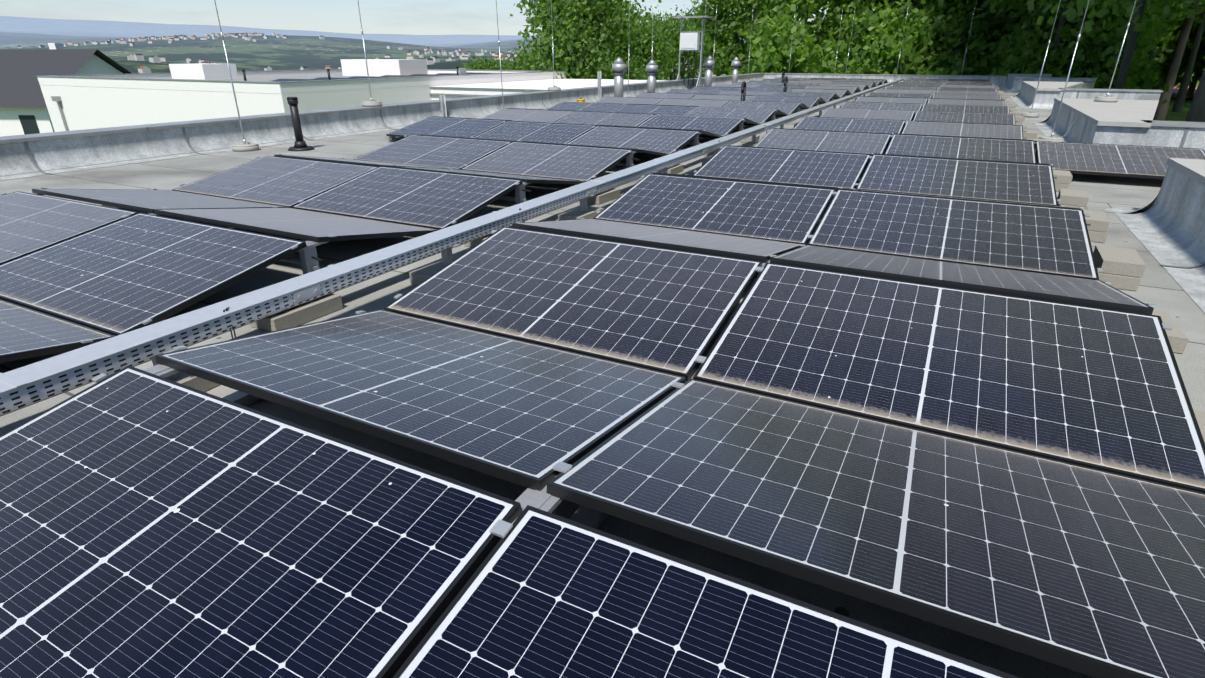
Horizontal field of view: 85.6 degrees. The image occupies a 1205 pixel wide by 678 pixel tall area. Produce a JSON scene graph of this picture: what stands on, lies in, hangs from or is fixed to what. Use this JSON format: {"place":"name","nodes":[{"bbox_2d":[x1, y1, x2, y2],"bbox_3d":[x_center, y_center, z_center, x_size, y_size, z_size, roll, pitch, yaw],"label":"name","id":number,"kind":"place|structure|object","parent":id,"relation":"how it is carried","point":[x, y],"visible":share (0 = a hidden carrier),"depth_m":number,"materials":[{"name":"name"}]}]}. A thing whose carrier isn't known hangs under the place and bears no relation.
{"place":"outdoors","nodes":[
{"label":"outdoors","id":0,"kind":"place"},
{"bbox_2d":[0,0,873,34],"label":"sky","id":1,"kind":"structure","parent":0,"point":[408,17],"materials":[{"name":"white"}]},
{"bbox_2d":[0,16,1203,120],"bbox_3d":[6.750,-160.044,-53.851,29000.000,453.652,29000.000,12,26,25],"label":"distant landscape","id":2,"kind":"structure","parent":0,"point":[296,49],"depth_m":2282.01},
{"bbox_2d":[0,43,131,136],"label":"house","id":3,"kind":"structure","parent":2,"relation":"on","point":[23,109],"depth_m":41.53,"materials":[{"name":"paint"}]},
{"bbox_2d":[36,59,565,131],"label":"white wing","id":4,"kind":"structure","parent":2,"relation":"on","point":[188,92],"depth_m":32.21,"materials":[{"name":"white paint"}]},
{"bbox_2d":[5,32,751,77],"bbox_3d":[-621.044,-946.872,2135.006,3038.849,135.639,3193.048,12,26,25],"label":"distant town","id":5,"kind":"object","parent":2,"relation":"on","point":[247,36],"visible":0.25,"depth_m":1969.48,"materials":[{"name":"grey"}]},
{"bbox_2d":[453,52,515,69],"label":"tree","id":6,"kind":"object","parent":2,"relation":"on","point":[478,64],"visible":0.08,"depth_m":85.26,"materials":[{"name":"green plant"}]},
{"bbox_2d":[485,41,586,70],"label":"tree","id":7,"kind":"object","parent":2,"relation":"on","point":[521,61],"visible":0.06,"depth_m":63.13,"materials":[{"name":"green plant"}]},
{"bbox_2d":[430,79,666,99],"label":"building","id":8,"kind":"structure","parent":2,"relation":"on","point":[464,91],"depth_m":34.05,"materials":[{"name":"white paint"}]},
{"bbox_2d":[508,0,671,79],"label":"tree","id":9,"kind":"object","parent":2,"relation":"on","point":[567,22],"visible":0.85,"depth_m":45.16,"materials":[{"name":"green plant"}]},
{"bbox_2d":[0,85,1204,677],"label":"flat roof","id":10,"kind":"structure","parent":2,"relation":"on","point":[1160,287],"depth_m":3.94,"materials":[{"name":"concrete"}]},
{"bbox_2d":[214,0,259,151],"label":"lightning rod","id":11,"kind":"object","parent":10,"relation":"on","point":[244,146],"visible":1,"depth_m":10.01,"materials":[{"name":"metal"}]},
{"bbox_2d":[286,97,314,150],"bbox_3d":[-4.746,-3.341,10.100,0.400,0.780,0.400,12,26,25],"label":"vent pipe","id":12,"kind":"object","parent":10,"relation":"on","point":[300,144],"visible":1,"depth_m":10.08,"materials":[{"name":"black"}]},
{"bbox_2d":[151,81,900,391],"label":"tray supports","id":13,"kind":"object","parent":10,"relation":"on","point":[309,311],"visible":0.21,"depth_m":3.81,"materials":[{"name":"concrete"}]},
{"bbox_2d":[0,78,903,415],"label":"cable trays","id":14,"kind":"object","parent":13,"relation":"on","point":[32,384],"visible":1,"depth_m":3.22,"materials":[{"name":"silver metal"}]},
{"bbox_2d":[0,74,1204,312],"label":"parapet wall","id":15,"kind":"structure","parent":10,"relation":"on","point":[1166,226],"depth_m":9.36,"materials":[{"name":"grey concrete"}]},
{"bbox_2d":[0,73,1204,185],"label":"parapet coping","id":16,"kind":"object","parent":15,"relation":"on","point":[1140,111],"visible":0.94,"depth_m":11.01,"materials":[{"name":"metal"}]},
{"bbox_2d":[0,78,1204,539],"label":"panel mounting brackets","id":17,"kind":"object","parent":10,"relation":"on","point":[528,496],"visible":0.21,"depth_m":2.77,"materials":[{"name":"silver metal"}]},
{"bbox_2d":[0,299,114,362],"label":"solar panel","id":18,"kind":"object","parent":17,"relation":"on","point":[25,333],"visible":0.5,"depth_m":3.09,"materials":[{"name":"blue"}]},
{"bbox_2d":[0,191,137,264],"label":"solar panel","id":19,"kind":"object","parent":17,"relation":"on","point":[30,223],"visible":0.81,"depth_m":4.70,"materials":[{"name":"blue"}]},
{"bbox_2d":[0,213,306,335],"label":"solar panel","id":20,"kind":"object","parent":17,"relation":"on","point":[126,275],"visible":0.96,"depth_m":3.82,"materials":[{"name":"blue"}]},
{"bbox_2d":[32,189,286,213],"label":"solar panel","id":21,"kind":"object","parent":17,"relation":"on","point":[148,201],"visible":0.88,"depth_m":5.50,"materials":[{"name":"black"}]},
{"bbox_2d":[0,366,521,677],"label":"solar panel","id":22,"kind":"object","parent":17,"relation":"on","point":[153,525],"visible":1,"depth_m":1.61,"materials":[{"name":"black"}]},
{"bbox_2d":[173,156,377,207],"bbox_3d":[-3.294,-1.611,6.585,1.722,0.034,1.134,12,36,25],"label":"solar panel","id":23,"kind":"object","parent":17,"relation":"on","point":[283,181],"visible":0.77,"depth_m":6.53,"materials":[{"name":"blue"}]},
{"bbox_2d":[154,207,439,241],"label":"solar panel","id":24,"kind":"object","parent":17,"relation":"on","point":[313,226],"visible":0.94,"depth_m":4.72,"materials":[{"name":"black"}]},
{"bbox_2d":[274,154,447,168],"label":"solar panel","id":25,"kind":"object","parent":17,"relation":"on","point":[361,162],"visible":0.79,"depth_m":7.30,"materials":[{"name":"black"}]},
{"bbox_2d":[291,166,522,229],"bbox_3d":[-1.747,-1.292,5.846,1.722,0.033,1.134,12,36,25],"label":"solar panel","id":26,"kind":"object","parent":17,"relation":"on","point":[432,199],"visible":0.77,"depth_m":5.77,"materials":[{"name":"blue"}]},
{"bbox_2d":[156,309,685,490],"bbox_3d":[-0.674,0.126,2.601,1.722,0.033,1.134,12,16,25],"label":"solar panel","id":27,"kind":"object","parent":17,"relation":"on","point":[525,414],"visible":0.94,"depth_m":2.39,"materials":[{"name":"blue"}]},
{"bbox_2d":[355,135,511,168],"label":"solar panel","id":28,"kind":"object","parent":17,"relation":"on","point":[444,152],"visible":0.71,"depth_m":8.45,"materials":[{"name":"blue"}]},
{"bbox_2d":[386,117,506,137],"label":"solar panel","id":29,"kind":"object","parent":17,"relation":"on","point":[452,127],"visible":0.83,"depth_m":11.13,"materials":[{"name":"blue"}]},
{"bbox_2d":[388,166,586,183],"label":"solar panel","id":30,"kind":"object","parent":17,"relation":"on","point":[527,179],"visible":0.85,"depth_m":6.59,"materials":[{"name":"black"}]},
{"bbox_2d":[481,108,574,122],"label":"solar panel","id":31,"kind":"object","parent":17,"relation":"on","point":[545,116],"visible":0.6,"depth_m":13.13,"materials":[{"name":"blue"}]},
{"bbox_2d":[473,121,595,143],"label":"solar panel","id":32,"kind":"object","parent":17,"relation":"on","point":[538,132],"visible":0.71,"depth_m":10.42,"materials":[{"name":"blue"}]},
{"bbox_2d":[461,142,632,180],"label":"solar panel","id":33,"kind":"object","parent":17,"relation":"on","point":[568,162],"visible":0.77,"depth_m":7.70,"materials":[{"name":"blue"}]},
{"bbox_2d":[384,227,761,380],"bbox_3d":[-0.145,-0.281,3.526,1.722,0.032,1.134,12,36,25],"label":"solar panel","id":34,"kind":"object","parent":17,"relation":"on","point":[665,310],"visible":0.85,"depth_m":3.42,"materials":[{"name":"blue"}]},
{"bbox_2d":[545,102,624,111],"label":"solar panel","id":35,"kind":"object","parent":17,"relation":"on","point":[593,107],"visible":0.62,"depth_m":15.10,"materials":[{"name":"blue"}]},
{"bbox_2d":[554,111,653,126],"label":"solar panel","id":36,"kind":"object","parent":17,"relation":"on","point":[605,118],"visible":0.6,"depth_m":12.39,"materials":[{"name":"blue"}]},
{"bbox_2d":[595,97,661,104],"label":"solar panel","id":37,"kind":"object","parent":17,"relation":"on","point":[628,100],"visible":0.6,"depth_m":17.04,"materials":[{"name":"blue"}]},
{"bbox_2d":[567,126,698,153],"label":"solar panel","id":38,"kind":"object","parent":17,"relation":"on","point":[663,141],"visible":0.73,"depth_m":9.67,"materials":[{"name":"blue"}]},
{"bbox_2d":[614,104,694,115],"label":"solar panel","id":39,"kind":"object","parent":17,"relation":"on","point":[661,110],"visible":0.6,"depth_m":14.36,"materials":[{"name":"blue"}]},
{"bbox_2d":[513,219,803,261],"bbox_3d":[0.416,-0.712,4.513,1.722,0.035,1.134,12,16,25],"label":"solar panel","id":40,"kind":"object","parent":17,"relation":"on","point":[748,248],"visible":0.92,"depth_m":4.29,"materials":[{"name":"black"}]},
{"bbox_2d":[635,92,694,98],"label":"solar panel","id":41,"kind":"object","parent":17,"relation":"on","point":[665,95],"visible":0.35,"depth_m":18.98,"materials":[{"name":"blue"}]},
{"bbox_2d":[637,115,743,135],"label":"solar panel","id":42,"kind":"object","parent":17,"relation":"on","point":[723,126],"visible":0.75,"depth_m":11.63,"materials":[{"name":"blue"}]},
{"bbox_2d":[656,98,729,106],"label":"solar panel","id":43,"kind":"object","parent":17,"relation":"on","point":[701,103],"visible":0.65,"depth_m":16.29,"materials":[{"name":"blue"}]},
{"bbox_2d":[393,505,1018,677],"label":"solar panel","id":44,"kind":"object","parent":17,"relation":"on","point":[542,594],"visible":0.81,"depth_m":1.34,"materials":[{"name":"blue"}]},
{"bbox_2d":[593,174,835,244],"bbox_3d":[0.944,-1.115,5.439,1.722,0.032,1.134,12,36,25],"label":"solar panel","id":45,"kind":"object","parent":17,"relation":"on","point":[785,213],"visible":0.81,"depth_m":5.37,"materials":[{"name":"blue"}]},
{"bbox_2d":[690,94,753,100],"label":"solar panel","id":46,"kind":"object","parent":17,"relation":"on","point":[721,97],"visible":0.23,"depth_m":18.27,"materials":[{"name":"blue"}]},
{"bbox_2d":[686,107,776,123],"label":"solar panel","id":47,"kind":"object","parent":17,"relation":"on","point":[761,116],"visible":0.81,"depth_m":13.57,"materials":[{"name":"blue"}]},
{"bbox_2d":[652,172,848,190],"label":"solar panel","id":48,"kind":"object","parent":17,"relation":"on","point":[787,184],"visible":0.52,"depth_m":5.90,"materials":[{"name":"black"}]},
{"bbox_2d":[723,101,800,114],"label":"solar panel","id":49,"kind":"object","parent":17,"relation":"on","point":[787,107],"visible":0.6,"depth_m":15.53,"materials":[{"name":"blue"}]},
{"bbox_2d":[693,146,870,188],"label":"solar panel","id":50,"kind":"object","parent":17,"relation":"on","point":[829,169],"visible":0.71,"depth_m":7.31,"materials":[{"name":"blue"}]},
{"bbox_2d":[750,96,819,107],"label":"solar panel","id":51,"kind":"object","parent":17,"relation":"on","point":[809,101],"visible":0.44,"depth_m":17.44,"materials":[{"name":"blue"}]},
{"bbox_2d":[773,92,834,101],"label":"solar panel","id":52,"kind":"object","parent":17,"relation":"on","point":[826,97],"visible":0.31,"depth_m":19.39,"materials":[{"name":"blue"}]},
{"bbox_2d":[754,129,891,154],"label":"solar panel","id":53,"kind":"object","parent":17,"relation":"on","point":[864,143],"visible":0.73,"depth_m":9.30,"materials":[{"name":"blue"}]},
{"bbox_2d":[794,117,904,133],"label":"solar panel","id":54,"kind":"object","parent":17,"relation":"on","point":[853,125],"visible":0.73,"depth_m":11.27,"materials":[{"name":"blue"}]},
{"bbox_2d":[820,108,914,120],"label":"solar panel","id":55,"kind":"object","parent":17,"relation":"on","point":[869,114],"visible":0.65,"depth_m":13.21,"materials":[{"name":"blue"}]},
{"bbox_2d":[546,379,1204,677],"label":"solar panel","id":56,"kind":"object","parent":17,"relation":"on","point":[1094,572],"visible":0.98,"depth_m":1.70,"materials":[{"name":"black"}]},
{"bbox_2d":[841,102,921,110],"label":"solar panel","id":57,"kind":"object","parent":17,"relation":"on","point":[882,106],"visible":0.56,"depth_m":15.18,"materials":[{"name":"blue"}]},
{"bbox_2d":[855,97,927,103],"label":"solar panel","id":58,"kind":"object","parent":17,"relation":"on","point":[894,100],"visible":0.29,"depth_m":17.10,"materials":[{"name":"blue"}]},
{"bbox_2d":[693,262,1204,492],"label":"solar panel","id":59,"kind":"object","parent":17,"relation":"on","point":[1104,389],"visible":0.9,"depth_m":2.66,"materials":[{"name":"black"}]},
{"bbox_2d":[807,189,1098,279],"bbox_3d":[2.485,-0.796,4.705,1.722,0.032,1.134,12,36,25],"label":"solar panel","id":60,"kind":"object","parent":17,"relation":"on","point":[1045,240],"visible":0.83,"depth_m":4.62,"materials":[{"name":"blue"}]},
{"bbox_2d":[856,155,1057,205],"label":"solar panel","id":61,"kind":"object","parent":17,"relation":"on","point":[1009,182],"visible":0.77,"depth_m":6.56,"materials":[{"name":"blue"}]},
{"bbox_2d":[885,134,1035,162],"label":"solar panel","id":62,"kind":"object","parent":17,"relation":"on","point":[978,148],"visible":0.79,"depth_m":8.57,"materials":[{"name":"blue"}]},
{"bbox_2d":[840,188,1080,209],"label":"solar panel","id":63,"kind":"object","parent":17,"relation":"on","point":[962,198],"visible":0.4,"depth_m":5.34,"materials":[{"name":"black"}]},
{"bbox_2d":[770,245,1153,314],"bbox_3d":[1.960,-0.389,3.774,1.722,0.032,1.134,12,16,25],"label":"solar panel","id":64,"kind":"object","parent":17,"relation":"on","point":[1067,289],"visible":0.96,"depth_m":3.53,"materials":[{"name":"black"}]},
{"bbox_2d":[901,121,1022,138],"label":"solar panel","id":65,"kind":"object","parent":17,"relation":"on","point":[969,130],"visible":0.65,"depth_m":10.54,"materials":[{"name":"black"}]},
{"bbox_2d":[913,111,1014,124],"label":"solar panel","id":66,"kind":"object","parent":17,"relation":"on","point":[983,118],"visible":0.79,"depth_m":12.48,"materials":[{"name":"black"}]},
{"bbox_2d":[921,104,1008,113],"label":"solar panel","id":67,"kind":"object","parent":17,"relation":"on","point":[967,108],"visible":0.54,"depth_m":14.42,"materials":[{"name":"black"}]},
{"bbox_2d":[927,99,1004,105],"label":"solar panel","id":68,"kind":"object","parent":17,"relation":"on","point":[969,102],"visible":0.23,"depth_m":16.36,"materials":[{"name":"black"}]},
{"bbox_2d":[932,94,1001,99],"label":"solar panel","id":69,"kind":"object","parent":17,"relation":"on","point":[960,96],"visible":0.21,"depth_m":18.29,"materials":[{"name":"black"}]},
{"bbox_2d":[1035,141,1204,178],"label":"solar panel","id":70,"kind":"object","parent":17,"relation":"on","point":[1118,160],"visible":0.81,"depth_m":7.82,"materials":[{"name":"black"}]},
{"bbox_2d":[611,57,625,96],"bbox_3d":[0.508,-8.093,20.332,0.540,1.300,0.540,12,26,25],"label":"ventilator","id":71,"kind":"object","parent":10,"relation":"on","point":[618,66],"visible":0.88,"depth_m":20.17,"materials":[{"name":"silver metal"}]},
{"bbox_2d":[89,84,1204,441],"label":"ballast blocks","id":72,"kind":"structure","parent":10,"relation":"on","point":[1123,268],"depth_m":4.29,"materials":[{"name":"concrete"}]},
{"bbox_2d":[645,60,658,92],"bbox_3d":[1.697,-8.969,22.440,0.520,1.220,0.520,12,26,25],"label":"ventilator","id":73,"kind":"object","parent":10,"relation":"on","point":[651,66],"visible":0.81,"depth_m":22.29,"materials":[{"name":"silver metal"}]},
{"bbox_2d":[673,16,711,85],"bbox_3d":[3.502,-11.310,25.908,1.400,2.735,0.963,12,26,25],"label":"inverter stand","id":74,"kind":"object","parent":10,"relation":"on","point":[689,41],"visible":0.81,"depth_m":25.55,"materials":[{"name":"white metal"}]},
{"bbox_2d":[1038,0,1088,141],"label":"lightning rod","id":75,"kind":"object","parent":10,"relation":"on","point":[1053,138],"visible":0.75,"depth_m":10.83,"materials":[{"name":"metal"}]},
{"bbox_2d":[585,8,686,79],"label":"tree","id":76,"kind":"object","parent":2,"relation":"on","point":[657,53],"visible":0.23,"depth_m":71.63,"materials":[{"name":"green plant"}]},
{"bbox_2d":[641,5,711,79],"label":"tree","id":77,"kind":"object","parent":2,"relation":"on","point":[674,30],"visible":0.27,"depth_m":82.00,"materials":[{"name":"green plant"}]},
{"bbox_2d":[682,0,790,76],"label":"tree","id":78,"kind":"object","parent":2,"relation":"on","point":[732,27],"visible":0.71,"depth_m":49.91,"materials":[{"name":"green plant"}]},
{"bbox_2d":[738,4,843,73],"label":"tree","id":79,"kind":"object","parent":2,"relation":"on","point":[776,39],"visible":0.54,"depth_m":43.03,"materials":[{"name":"green plant"}]},
{"bbox_2d":[796,33,851,73],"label":"tree","id":80,"kind":"object","parent":2,"relation":"on","point":[820,66],"visible":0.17,"depth_m":44.81,"materials":[{"name":"green plant"}]},
{"bbox_2d":[760,0,936,46],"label":"tree","id":81,"kind":"object","parent":2,"relation":"on","point":[806,10],"visible":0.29,"depth_m":46.50,"materials":[{"name":"green plant"}]},
{"bbox_2d":[822,3,914,73],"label":"tree","id":82,"kind":"object","parent":2,"relation":"on","point":[868,22],"visible":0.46,"depth_m":43.34,"materials":[{"name":"green plant"}]},
{"bbox_2d":[863,20,927,74],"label":"tree","id":83,"kind":"object","parent":2,"relation":"on","point":[881,58],"visible":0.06,"depth_m":42.44,"materials":[{"name":"green plant"}]},
{"bbox_2d":[842,0,968,74],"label":"tree","id":84,"kind":"object","parent":2,"relation":"on","point":[890,53],"visible":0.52,"depth_m":41.89,"materials":[{"name":"green plant"}]},
{"bbox_2d":[810,0,1027,51],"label":"tree","id":85,"kind":"object","parent":2,"relation":"on","point":[923,2],"visible":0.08,"depth_m":44.48,"materials":[{"name":"green plant"}]},
{"bbox_2d":[878,4,967,71],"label":"tree","id":86,"kind":"object","parent":2,"relation":"on","point":[916,21],"visible":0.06,"depth_m":42.21,"materials":[{"name":"green plant"}]},
{"bbox_2d":[880,8,982,74],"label":"tree","id":87,"kind":"object","parent":2,"relation":"on","point":[925,18],"visible":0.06,"depth_m":41.99,"materials":[{"name":"green plant"}]},
{"bbox_2d":[904,1,996,74],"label":"tree","id":88,"kind":"object","parent":2,"relation":"on","point":[927,56],"visible":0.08,"depth_m":42.35,"materials":[{"name":"green plant"}]},
{"bbox_2d":[914,10,993,75],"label":"tree","id":89,"kind":"object","parent":2,"relation":"on","point":[976,65],"visible":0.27,"depth_m":41.86,"materials":[{"name":"green plant"}]},
{"bbox_2d":[919,0,1103,58],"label":"tree","id":90,"kind":"object","parent":2,"relation":"on","point":[984,7],"visible":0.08,"depth_m":43.59,"materials":[{"name":"green plant"}]},
{"bbox_2d":[957,0,1087,63],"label":"tree","id":91,"kind":"object","parent":2,"relation":"on","point":[994,4],"visible":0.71,"depth_m":38.55,"materials":[{"name":"green plant"}]},
{"bbox_2d":[980,12,1067,75],"bbox_3d":[26.594,-16.195,40.483,7.263,7.415,6.002,-15,28,-30],"label":"tree","id":92,"kind":"object","parent":2,"relation":"on","point":[1026,37],"visible":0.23,"depth_m":39.16,"materials":[{"name":"green plant"}]},
{"bbox_2d":[982,29,1076,76],"bbox_3d":[26.658,-15.873,41.275,7.084,6.843,7.691,-4,24,-9],"label":"tree","id":93,"kind":"object","parent":2,"relation":"on","point":[1004,46],"visible":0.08,"depth_m":39.45,"materials":[{"name":"green plant"}]},
{"bbox_2d":[991,40,1092,81],"bbox_3d":[26.178,-14.921,39.934,6.995,6.443,8.427,12,26,25],"label":"tree","id":94,"kind":"object","parent":2,"relation":"on","point":[1037,55],"visible":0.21,"depth_m":38.32,"materials":[{"name":"green plant"}]},
{"bbox_2d":[980,2,1154,88],"bbox_3d":[27.943,-16.582,40.130,8.595,8.410,8.199,12,26,25],"label":"tree","id":95,"kind":"object","parent":2,"relation":"on","point":[1094,44],"visible":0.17,"depth_m":37.23,"materials":[{"name":"green plant"}]},
{"bbox_2d":[1038,0,1156,88],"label":"tree","id":96,"kind":"object","parent":2,"relation":"on","point":[1104,59],"visible":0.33,"depth_m":36.60,"materials":[{"name":"green plant"}]},
{"bbox_2d":[1006,0,1204,88],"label":"tree","id":97,"kind":"object","parent":2,"relation":"on","point":[1126,61],"visible":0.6,"depth_m":32.93,"materials":[{"name":"green plant"}]},
{"bbox_2d":[1031,0,1184,56],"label":"tree","id":98,"kind":"object","parent":2,"relation":"on","point":[1162,22],"visible":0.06,"depth_m":43.27,"materials":[{"name":"green plant"}]},
{"bbox_2d":[1065,30,1160,89],"bbox_3d":[29.409,-16.389,41.023,7.617,7.772,8.014,-13,27,-27],"label":"bush","id":99,"kind":"object","parent":2,"relation":"on","point":[1148,63],"visible":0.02,"depth_m":38.61,"materials":[{"name":"green plant"}]},
{"bbox_2d":[1027,0,1204,121],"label":"tree","id":100,"kind":"object","parent":2,"relation":"on","point":[1196,112],"visible":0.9,"depth_m":24.58,"materials":[{"name":"green plant"}]},
{"bbox_2d":[1146,0,1203,59],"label":"tree","id":101,"kind":"object","parent":2,"relation":"on","point":[1167,32],"visible":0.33,"depth_m":64.35,"materials":[{"name":"green plant"}]},
{"bbox_2d":[1153,1,1199,120],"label":"tree trunk","id":102,"kind":"object","parent":2,"relation":"on","point":[1170,79],"visible":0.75,"depth_m":44.24,"materials":[{"name":"brown plant"}]},
{"bbox_2d":[1150,2,1203,88],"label":"tree","id":103,"kind":"object","parent":2,"relation":"on","point":[1162,60],"visible":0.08,"depth_m":78.23,"materials":[{"name":"green plant"}]},
{"bbox_2d":[1166,5,1204,95],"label":"tree","id":104,"kind":"object","parent":2,"relation":"on","point":[1200,63],"visible":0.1,"depth_m":78.16,"materials":[{"name":"green plant"}]},
{"bbox_2d":[1171,5,1204,111],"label":"tree trunk","id":105,"kind":"object","parent":2,"relation":"on","point":[1180,99],"visible":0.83,"depth_m":60.17,"materials":[{"name":"brown plant"}]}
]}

